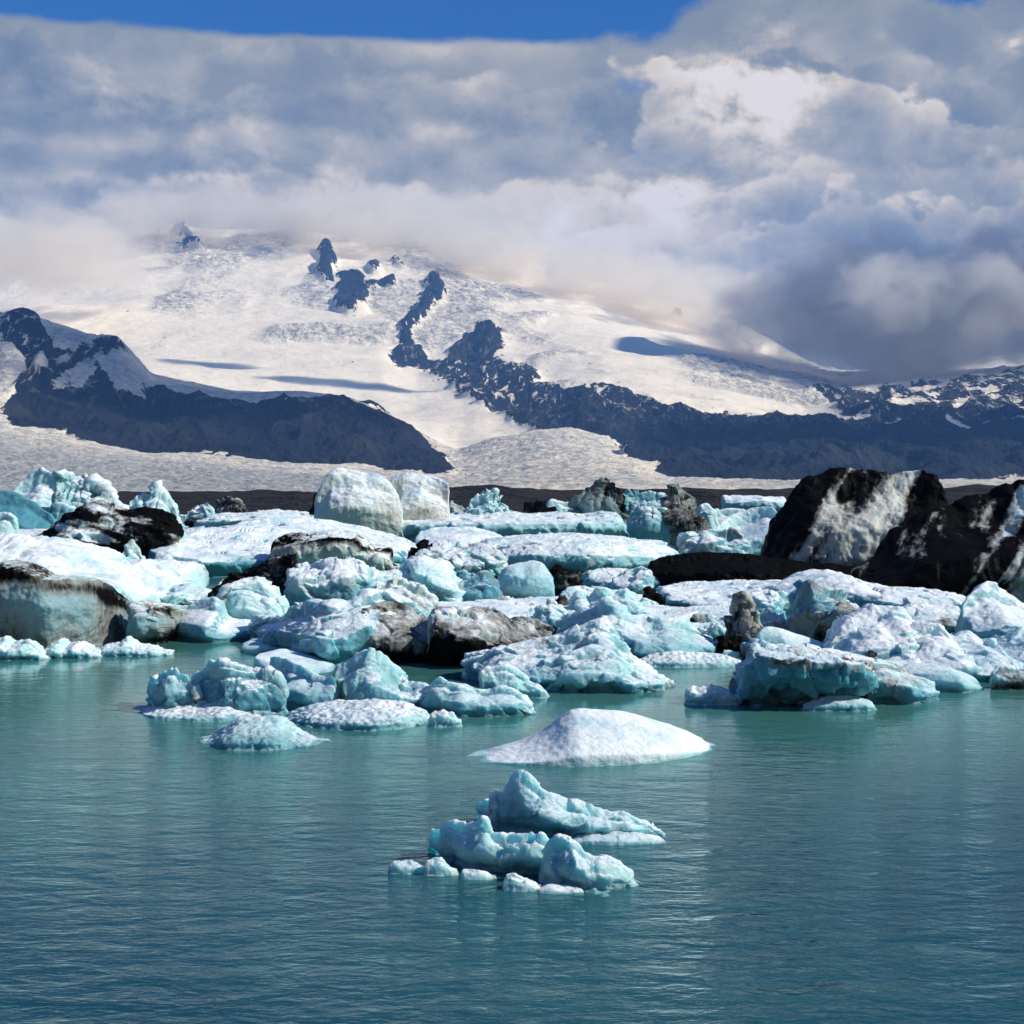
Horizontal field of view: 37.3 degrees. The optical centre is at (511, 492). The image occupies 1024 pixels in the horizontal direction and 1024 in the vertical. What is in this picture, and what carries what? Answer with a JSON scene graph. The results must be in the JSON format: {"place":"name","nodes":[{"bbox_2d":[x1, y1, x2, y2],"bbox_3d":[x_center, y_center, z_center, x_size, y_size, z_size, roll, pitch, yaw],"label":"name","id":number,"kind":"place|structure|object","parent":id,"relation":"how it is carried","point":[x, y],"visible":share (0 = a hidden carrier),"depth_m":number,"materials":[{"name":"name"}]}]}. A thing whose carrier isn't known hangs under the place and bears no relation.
{"place":"outdoors","nodes":[
{"label":"outdoors","id":0,"kind":"place"},
{"bbox_2d":[6,484,998,514],"bbox_3d":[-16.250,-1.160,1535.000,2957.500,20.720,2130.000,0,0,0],"label":"moraine shore","id":1,"kind":"structure","parent":0,"point":[512,499],"depth_m":800.69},
{"bbox_2d":[0,518,1023,1023],"bbox_3d":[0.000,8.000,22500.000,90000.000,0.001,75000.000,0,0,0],"label":"lake water","id":2,"kind":"structure","parent":0,"point":[802,866],"depth_m":31.98,"materials":[{"name":"teal liquid"}]},
{"bbox_2d":[0,512,18,533],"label":"ice chunk","id":3,"kind":"object","parent":2,"relation":"on","point":[9,522],"visible":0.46,"depth_m":184.75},
{"bbox_2d":[0,490,56,528],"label":"iceberg","id":4,"kind":"object","parent":2,"relation":"on","point":[28,513],"visible":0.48,"depth_m":218.55,"materials":[{"name":"ice"}]},
{"bbox_2d":[19,529,46,536],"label":"ice floe","id":5,"kind":"object","parent":2,"relation":"on","point":[33,532],"visible":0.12,"depth_m":198.76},
{"bbox_2d":[12,467,54,512],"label":"iceberg","id":6,"kind":"object","parent":2,"relation":"on","point":[37,485],"visible":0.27,"depth_m":253.54,"materials":[{"name":"ice"}]},
{"bbox_2d":[0,532,169,602],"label":"ice floe","id":7,"kind":"object","parent":2,"relation":"on","point":[117,571],"visible":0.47,"depth_m":96.67,"materials":[{"name":"ice"}]},
{"bbox_2d":[49,469,128,520],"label":"iceberg","id":8,"kind":"object","parent":2,"relation":"on","point":[72,492],"visible":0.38,"depth_m":242.92,"materials":[{"name":"ice"}]},
{"bbox_2d":[0,560,187,660],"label":"iceberg","id":9,"kind":"object","parent":2,"relation":"on","point":[45,613],"visible":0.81,"depth_m":76.42,"materials":[{"name":"ice"}]},
{"bbox_2d":[37,499,183,558],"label":"iceberg","id":10,"kind":"object","parent":2,"relation":"on","point":[104,523],"visible":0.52,"depth_m":152.05,"materials":[{"name":"ice"}]},
{"bbox_2d":[121,539,145,558],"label":"ice chunk","id":11,"kind":"object","parent":2,"relation":"on","point":[132,550],"visible":0.24,"depth_m":141.14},
{"bbox_2d":[129,480,185,528],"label":"iceberg","id":12,"kind":"object","parent":2,"relation":"on","point":[159,497],"visible":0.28,"depth_m":249.88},
{"bbox_2d":[126,559,208,587],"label":"ice floe","id":13,"kind":"object","parent":2,"relation":"on","point":[175,572],"visible":0.3,"depth_m":117.78,"materials":[{"name":"ice"}]},
{"bbox_2d":[145,667,203,707],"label":"iceberg","id":14,"kind":"object","parent":2,"relation":"on","point":[171,687],"visible":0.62,"depth_m":55.16,"materials":[{"name":"ice"}]},
{"bbox_2d":[159,583,211,605],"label":"ice chunk","id":15,"kind":"object","parent":2,"relation":"on","point":[184,594],"visible":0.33,"depth_m":98.40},
{"bbox_2d":[184,502,214,526],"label":"ice chunk","id":16,"kind":"object","parent":2,"relation":"on","point":[200,512],"visible":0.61,"depth_m":356.74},
{"bbox_2d":[133,657,288,721],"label":"iceberg","id":17,"kind":"object","parent":2,"relation":"on","point":[232,691],"visible":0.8,"depth_m":54.72,"materials":[{"name":"ice"}]},
{"bbox_2d":[177,596,250,642],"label":"iceberg","id":18,"kind":"object","parent":2,"relation":"on","point":[208,620],"visible":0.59,"depth_m":82.66,"materials":[{"name":"ice"}]},
{"bbox_2d":[215,496,247,513],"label":"ice chunk","id":19,"kind":"object","parent":2,"relation":"on","point":[230,504],"visible":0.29,"depth_m":368.34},
{"bbox_2d":[207,553,297,596],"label":"iceberg","id":20,"kind":"object","parent":2,"relation":"on","point":[274,568],"visible":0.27,"depth_m":96.39,"materials":[{"name":"ice"}]},
{"bbox_2d":[216,576,289,618],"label":"iceberg","id":21,"kind":"object","parent":2,"relation":"on","point":[245,598],"visible":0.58,"depth_m":85.80,"materials":[{"name":"ice"}]},
{"bbox_2d":[240,638,280,653],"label":"ice floe","id":22,"kind":"object","parent":2,"relation":"on","point":[256,645],"visible":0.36,"depth_m":75.88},
{"bbox_2d":[195,715,331,750],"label":"iceberg","id":23,"kind":"object","parent":2,"relation":"on","point":[269,732],"visible":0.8,"depth_m":47.90,"materials":[{"name":"ice"}]},
{"bbox_2d":[148,517,416,578],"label":"ice floe","id":24,"kind":"object","parent":2,"relation":"on","point":[225,551],"visible":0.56,"depth_m":159.59,"materials":[{"name":"ice"}]},
{"bbox_2d":[254,649,335,673],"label":"ice floe","id":25,"kind":"object","parent":2,"relation":"on","point":[315,663],"visible":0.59,"depth_m":69.08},
{"bbox_2d":[309,493,316,514],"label":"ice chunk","id":26,"kind":"object","parent":2,"relation":"on","point":[311,510],"visible":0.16,"depth_m":307.18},
{"bbox_2d":[281,555,372,605],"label":"iceberg","id":27,"kind":"object","parent":2,"relation":"on","point":[347,578],"visible":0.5,"depth_m":92.22,"materials":[{"name":"ice"}]},
{"bbox_2d":[269,529,399,570],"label":"iceberg","id":28,"kind":"object","parent":2,"relation":"on","point":[312,547],"visible":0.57,"depth_m":144.64,"materials":[{"name":"ice"}]},
{"bbox_2d":[247,588,429,665],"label":"iceberg","id":29,"kind":"object","parent":2,"relation":"on","point":[392,626],"visible":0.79,"depth_m":73.04,"materials":[{"name":"ice"}]},
{"bbox_2d":[269,647,429,730],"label":"iceberg","id":30,"kind":"object","parent":2,"relation":"on","point":[383,693],"visible":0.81,"depth_m":55.43,"materials":[{"name":"ice"}]},
{"bbox_2d":[314,467,449,537],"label":"iceberg","id":31,"kind":"object","parent":2,"relation":"on","point":[375,501],"visible":0.72,"depth_m":263.71,"materials":[{"name":"ice"}]},
{"bbox_2d":[370,567,413,588],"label":"iceberg","id":32,"kind":"object","parent":2,"relation":"on","point":[380,579],"visible":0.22,"depth_m":100.22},
{"bbox_2d":[192,509,629,538],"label":"ice floe","id":33,"kind":"object","parent":2,"relation":"on","point":[507,523],"visible":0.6,"depth_m":265.44,"materials":[{"name":"ice"}]},
{"bbox_2d":[383,573,439,612],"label":"iceberg","id":34,"kind":"object","parent":2,"relation":"on","point":[421,595],"visible":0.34,"depth_m":88.75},
{"bbox_2d":[407,539,432,558],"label":"ice chunk","id":35,"kind":"object","parent":2,"relation":"on","point":[423,543],"visible":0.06,"depth_m":138.27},
{"bbox_2d":[402,555,465,601],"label":"iceberg","id":36,"kind":"object","parent":2,"relation":"on","point":[439,579],"visible":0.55,"depth_m":100.22,"materials":[{"name":"ice"}]},
{"bbox_2d":[409,540,507,576],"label":"iceberg","id":37,"kind":"object","parent":2,"relation":"on","point":[475,558],"visible":0.45,"depth_m":135.76,"materials":[{"name":"ice"}]},
{"bbox_2d":[415,526,502,545],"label":"ice floe","id":38,"kind":"object","parent":2,"relation":"on","point":[465,534],"visible":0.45,"depth_m":191.24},
{"bbox_2d":[449,501,468,513],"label":"ice chunk","id":39,"kind":"object","parent":2,"relation":"on","point":[454,508],"visible":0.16,"depth_m":322.64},
{"bbox_2d":[456,569,474,580],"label":"ice chunk","id":40,"kind":"object","parent":2,"relation":"on","point":[463,574],"visible":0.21,"depth_m":132.87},
{"bbox_2d":[420,676,537,727],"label":"iceberg","id":41,"kind":"object","parent":2,"relation":"on","point":[444,702],"visible":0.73,"depth_m":54.66,"materials":[{"name":"ice"}]},
{"bbox_2d":[458,570,503,601],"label":"iceberg","id":42,"kind":"object","parent":2,"relation":"on","point":[483,584],"visible":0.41,"depth_m":101.36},
{"bbox_2d":[466,488,512,514],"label":"ice chunk","id":43,"kind":"object","parent":2,"relation":"on","point":[488,501],"visible":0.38,"depth_m":307.82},
{"bbox_2d":[427,606,553,667],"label":"iceberg","id":44,"kind":"object","parent":2,"relation":"on","point":[455,634],"visible":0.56,"depth_m":71.03,"materials":[{"name":"ice"}]},
{"bbox_2d":[388,815,641,896],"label":"iceberg","id":45,"kind":"object","parent":2,"relation":"on","point":[559,863],"visible":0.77,"depth_m":31.63,"materials":[{"name":"ice"}]},
{"bbox_2d":[516,595,534,598],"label":"ice chunk","id":46,"kind":"object","parent":2,"relation":"on","point":[526,596],"visible":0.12,"depth_m":107.17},
{"bbox_2d":[497,560,554,598],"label":"iceberg","id":47,"kind":"object","parent":2,"relation":"on","point":[533,578],"visible":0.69,"depth_m":107.61,"materials":[{"name":"ice"}]},
{"bbox_2d":[510,616,557,633],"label":"ice chunk","id":48,"kind":"object","parent":2,"relation":"on","point":[539,623],"visible":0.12,"depth_m":77.51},
{"bbox_2d":[523,500,558,512],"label":"ice chunk","id":49,"kind":"object","parent":2,"relation":"on","point":[536,506],"visible":0.31,"depth_m":359.05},
{"bbox_2d":[530,598,566,626],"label":"iceberg","id":50,"kind":"object","parent":2,"relation":"on","point":[551,611],"visible":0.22,"depth_m":83.50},
{"bbox_2d":[546,499,569,511],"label":"ice floe","id":51,"kind":"object","parent":2,"relation":"on","point":[559,505],"visible":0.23,"depth_m":378.52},
{"bbox_2d":[555,595,569,605],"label":"ice chunk","id":52,"kind":"object","parent":2,"relation":"on","point":[563,600],"visible":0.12,"depth_m":98.12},
{"bbox_2d":[549,564,583,595],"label":"iceberg","id":53,"kind":"object","parent":2,"relation":"on","point":[564,579],"visible":0.47,"depth_m":113.03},
{"bbox_2d":[460,615,676,697],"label":"iceberg","id":54,"kind":"object","parent":2,"relation":"on","point":[595,655],"visible":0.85,"depth_m":62.04,"materials":[{"name":"ice"}]},
{"bbox_2d":[475,769,666,844],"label":"iceberg","id":55,"kind":"object","parent":2,"relation":"on","point":[523,802],"visible":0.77,"depth_m":35.28,"materials":[{"name":"ice"}]},
{"bbox_2d":[439,596,719,627],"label":"ice floe","id":56,"kind":"object","parent":2,"relation":"on","point":[512,607],"visible":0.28,"depth_m":95.95,"materials":[{"name":"ice"}]},
{"bbox_2d":[481,532,678,573],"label":"ice floe","id":57,"kind":"object","parent":2,"relation":"on","point":[583,553],"visible":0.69,"depth_m":153.83,"materials":[{"name":"ice"}]},
{"bbox_2d":[466,708,715,766],"bbox_3d":[2.538,7.945,46.024,7.896,2.586,6.053,0,0,0],"label":"ice floe","id":58,"kind":"object","parent":2,"relation":"on","point":[582,737],"visible":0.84,"depth_m":45.53,"materials":[{"name":"ice"}]},
{"bbox_2d":[567,477,628,525],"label":"iceberg","id":59,"kind":"object","parent":2,"relation":"on","point":[601,494],"visible":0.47,"depth_m":307.62,"materials":[{"name":"ice"}]},
{"bbox_2d":[560,586,642,600],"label":"iceberg","id":60,"kind":"object","parent":2,"relation":"on","point":[570,591],"visible":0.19,"depth_m":104.15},
{"bbox_2d":[599,583,609,588],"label":"ice chunk","id":61,"kind":"object","parent":2,"relation":"on","point":[604,585],"visible":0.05,"depth_m":115.98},
{"bbox_2d":[582,568,627,586],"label":"iceberg","id":62,"kind":"object","parent":2,"relation":"on","point":[598,576],"visible":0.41,"depth_m":123.58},
{"bbox_2d":[568,586,649,614],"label":"iceberg","id":63,"kind":"object","parent":2,"relation":"on","point":[578,600],"visible":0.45,"depth_m":94.82,"materials":[{"name":"ice"}]},
{"bbox_2d":[609,566,654,594],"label":"iceberg","id":64,"kind":"object","parent":2,"relation":"on","point":[637,580],"visible":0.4,"depth_m":113.80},
{"bbox_2d":[624,488,666,514],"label":"iceberg","id":65,"kind":"object","parent":2,"relation":"on","point":[633,497],"visible":0.2,"depth_m":324.02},
{"bbox_2d":[636,598,658,604],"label":"ice chunk","id":66,"kind":"object","parent":2,"relation":"on","point":[650,601],"visible":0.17,"depth_m":101.64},
{"bbox_2d":[640,601,654,605],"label":"ice chunk","id":67,"kind":"object","parent":2,"relation":"on","point":[645,602],"visible":0.11,"depth_m":100.99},
{"bbox_2d":[555,598,740,667],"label":"iceberg","id":68,"kind":"object","parent":2,"relation":"on","point":[676,641],"visible":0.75,"depth_m":73.52,"materials":[{"name":"ice"}]},
{"bbox_2d":[626,500,670,543],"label":"iceberg","id":69,"kind":"object","parent":2,"relation":"on","point":[645,521],"visible":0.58,"depth_m":206.98,"materials":[{"name":"ice"}]},
{"bbox_2d":[642,586,665,605],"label":"ice chunk","id":70,"kind":"object","parent":2,"relation":"on","point":[650,593],"visible":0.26,"depth_m":104.31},
{"bbox_2d":[653,576,659,587],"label":"ice chunk","id":71,"kind":"object","parent":2,"relation":"on","point":[656,582],"visible":0.16,"depth_m":127.84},
{"bbox_2d":[659,483,710,546],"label":"iceberg","id":72,"kind":"object","parent":2,"relation":"on","point":[679,514],"visible":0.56,"depth_m":208.50,"materials":[{"name":"ice"}]},
{"bbox_2d":[664,605,731,622],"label":"ice floe","id":73,"kind":"object","parent":2,"relation":"on","point":[719,611],"visible":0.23,"depth_m":95.09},
{"bbox_2d":[690,613,713,622],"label":"ice chunk","id":74,"kind":"object","parent":2,"relation":"on","point":[701,618],"visible":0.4,"depth_m":89.85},
{"bbox_2d":[697,623,715,628],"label":"ice chunk","id":75,"kind":"object","parent":2,"relation":"on","point":[706,626],"visible":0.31,"depth_m":82.32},
{"bbox_2d":[698,625,716,641],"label":"ice chunk","id":76,"kind":"object","parent":2,"relation":"on","point":[704,631],"visible":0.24,"depth_m":82.02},
{"bbox_2d":[697,503,719,528],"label":"ice chunk","id":77,"kind":"object","parent":2,"relation":"on","point":[707,512],"visible":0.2,"depth_m":222.34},
{"bbox_2d":[684,683,737,705],"bbox_3d":[7.543,8.263,57.067,2.121,2.045,2.489,0,0,0],"label":"ice chunk","id":78,"kind":"object","parent":2,"relation":"on","point":[709,694],"visible":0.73,"depth_m":57.29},
{"bbox_2d":[676,527,752,553],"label":"iceberg","id":79,"kind":"object","parent":2,"relation":"on","point":[731,540],"visible":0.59,"depth_m":165.98,"materials":[{"name":"ice"}]},
{"bbox_2d":[707,622,726,640],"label":"ice chunk","id":80,"kind":"object","parent":2,"relation":"on","point":[717,629],"visible":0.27,"depth_m":81.62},
{"bbox_2d":[657,579,782,606],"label":"ice floe","id":81,"kind":"object","parent":2,"relation":"on","point":[692,593],"visible":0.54,"depth_m":109.52,"materials":[{"name":"ice"}]},
{"bbox_2d":[716,635,741,659],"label":"ice chunk","id":82,"kind":"object","parent":2,"relation":"on","point":[723,644],"visible":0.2,"depth_m":72.92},
{"bbox_2d":[714,508,744,523],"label":"ice chunk","id":83,"kind":"object","parent":2,"relation":"on","point":[723,514],"visible":0.11,"depth_m":282.56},
{"bbox_2d":[722,650,740,659],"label":"ice chunk","id":84,"kind":"object","parent":2,"relation":"on","point":[733,654],"visible":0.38,"depth_m":72.00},
{"bbox_2d":[723,591,763,642],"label":"iceberg","id":85,"kind":"object","parent":2,"relation":"on","point":[742,623],"visible":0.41,"depth_m":75.46,"materials":[{"name":"ice"}]},
{"bbox_2d":[716,506,776,554],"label":"iceberg","id":86,"kind":"object","parent":2,"relation":"on","point":[752,524],"visible":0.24,"depth_m":175.54,"materials":[{"name":"ice"}]},
{"bbox_2d":[647,552,855,585],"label":"iceberg","id":87,"kind":"object","parent":2,"relation":"on","point":[691,566],"visible":0.35,"depth_m":128.75,"materials":[{"name":"ice"}]},
{"bbox_2d":[721,495,785,511],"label":"ice floe","id":88,"kind":"object","parent":2,"relation":"on","point":[746,502],"visible":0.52,"depth_m":496.45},
{"bbox_2d":[752,590,786,619],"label":"iceberg","id":89,"kind":"object","parent":2,"relation":"on","point":[772,601],"visible":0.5,"depth_m":90.45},
{"bbox_2d":[760,610,785,627],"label":"ice chunk","id":90,"kind":"object","parent":2,"relation":"on","point":[767,617],"visible":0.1,"depth_m":79.14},
{"bbox_2d":[770,621,780,627],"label":"ice chunk","id":91,"kind":"object","parent":2,"relation":"on","point":[775,624],"visible":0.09,"depth_m":77.83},
{"bbox_2d":[779,591,790,617],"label":"ice chunk","id":92,"kind":"object","parent":2,"relation":"on","point":[784,597],"visible":0.16,"depth_m":91.59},
{"bbox_2d":[756,626,823,646],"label":"iceberg","id":93,"kind":"object","parent":2,"relation":"on","point":[772,635],"visible":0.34,"depth_m":71.19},
{"bbox_2d":[782,579,860,642],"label":"iceberg","id":94,"kind":"object","parent":2,"relation":"on","point":[816,609],"visible":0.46,"depth_m":76.88,"materials":[{"name":"ice"}]},
{"bbox_2d":[728,638,939,710],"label":"iceberg","id":95,"kind":"object","parent":2,"relation":"on","point":[809,677],"visible":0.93,"depth_m":56.50,"materials":[{"name":"ice"}]},
{"bbox_2d":[760,467,947,566],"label":"iceberg","id":96,"kind":"object","parent":2,"relation":"on","point":[848,516],"visible":0.52,"depth_m":137.48,"materials":[{"name":"ice"}]},
{"bbox_2d":[765,569,965,607],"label":"ice floe","id":97,"kind":"object","parent":2,"relation":"on","point":[861,593],"visible":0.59,"depth_m":101.88,"materials":[{"name":"ice"}]},
{"bbox_2d":[821,604,920,659],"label":"iceberg","id":98,"kind":"object","parent":2,"relation":"on","point":[884,632],"visible":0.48,"depth_m":69.23,"materials":[{"name":"ice"}]},
{"bbox_2d":[865,650,876,658],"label":"ice chunk","id":99,"kind":"object","parent":2,"relation":"on","point":[870,653],"visible":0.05,"depth_m":66.51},
{"bbox_2d":[844,622,981,681],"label":"iceberg","id":100,"kind":"object","parent":2,"relation":"on","point":[938,643],"visible":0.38,"depth_m":65.97,"materials":[{"name":"ice"}]},
{"bbox_2d":[902,603,959,632],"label":"ice floe","id":101,"kind":"object","parent":2,"relation":"on","point":[946,616],"visible":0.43,"depth_m":86.84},
{"bbox_2d":[851,479,1023,599],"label":"iceberg","id":102,"kind":"object","parent":2,"relation":"on","point":[966,545],"visible":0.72,"depth_m":117.42,"materials":[{"name":"ice"}]},
{"bbox_2d":[904,663,983,692],"bbox_3d":[17.729,8.178,62.371,3.350,2.090,6.477,0,0,0],"label":"ice floe","id":103,"kind":"object","parent":2,"relation":"on","point":[947,679],"visible":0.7,"depth_m":61.56,"materials":[{"name":"ice"}]},
{"bbox_2d":[950,630,1023,681],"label":"iceberg","id":104,"kind":"object","parent":2,"relation":"on","point":[990,656],"visible":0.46,"depth_m":66.64,"materials":[{"name":"ice"}]},
{"bbox_2d":[955,581,1023,638],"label":"iceberg","id":105,"kind":"object","parent":2,"relation":"on","point":[989,609],"visible":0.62,"depth_m":75.14,"materials":[{"name":"ice"}]},
{"bbox_2d":[989,666,1023,689],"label":"ice chunk","id":106,"kind":"object","parent":2,"relation":"on","point":[1006,678],"visible":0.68,"depth_m":61.80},
{"bbox_2d":[996,626,1023,663],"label":"iceberg","id":107,"kind":"object","parent":2,"relation":"on","point":[1011,644],"visible":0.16,"depth_m":69.40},
{"bbox_2d":[0,221,1023,414],"bbox_3d":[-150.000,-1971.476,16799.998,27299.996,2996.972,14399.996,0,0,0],"label":"mountain massif","id":108,"kind":"structure","parent":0,"point":[400,326],"depth_m":13480.41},
{"bbox_2d":[0,307,1023,479],"bbox_3d":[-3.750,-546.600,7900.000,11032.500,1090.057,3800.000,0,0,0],"label":"rock ridge","id":109,"kind":"object","parent":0,"point":[79,379],"visible":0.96,"depth_m":7107.06,"materials":[{"name":"stone"}]},
{"bbox_2d":[0,413,1023,490],"bbox_3d":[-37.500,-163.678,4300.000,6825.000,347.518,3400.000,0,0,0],"label":"glacier tongue","id":110,"kind":"object","parent":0,"point":[28,445],"visible":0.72,"depth_m":4207.56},
{"bbox_2d":[0,0,1023,370],"label":"sky","id":111,"kind":"structure","parent":0,"point":[839,182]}
]}

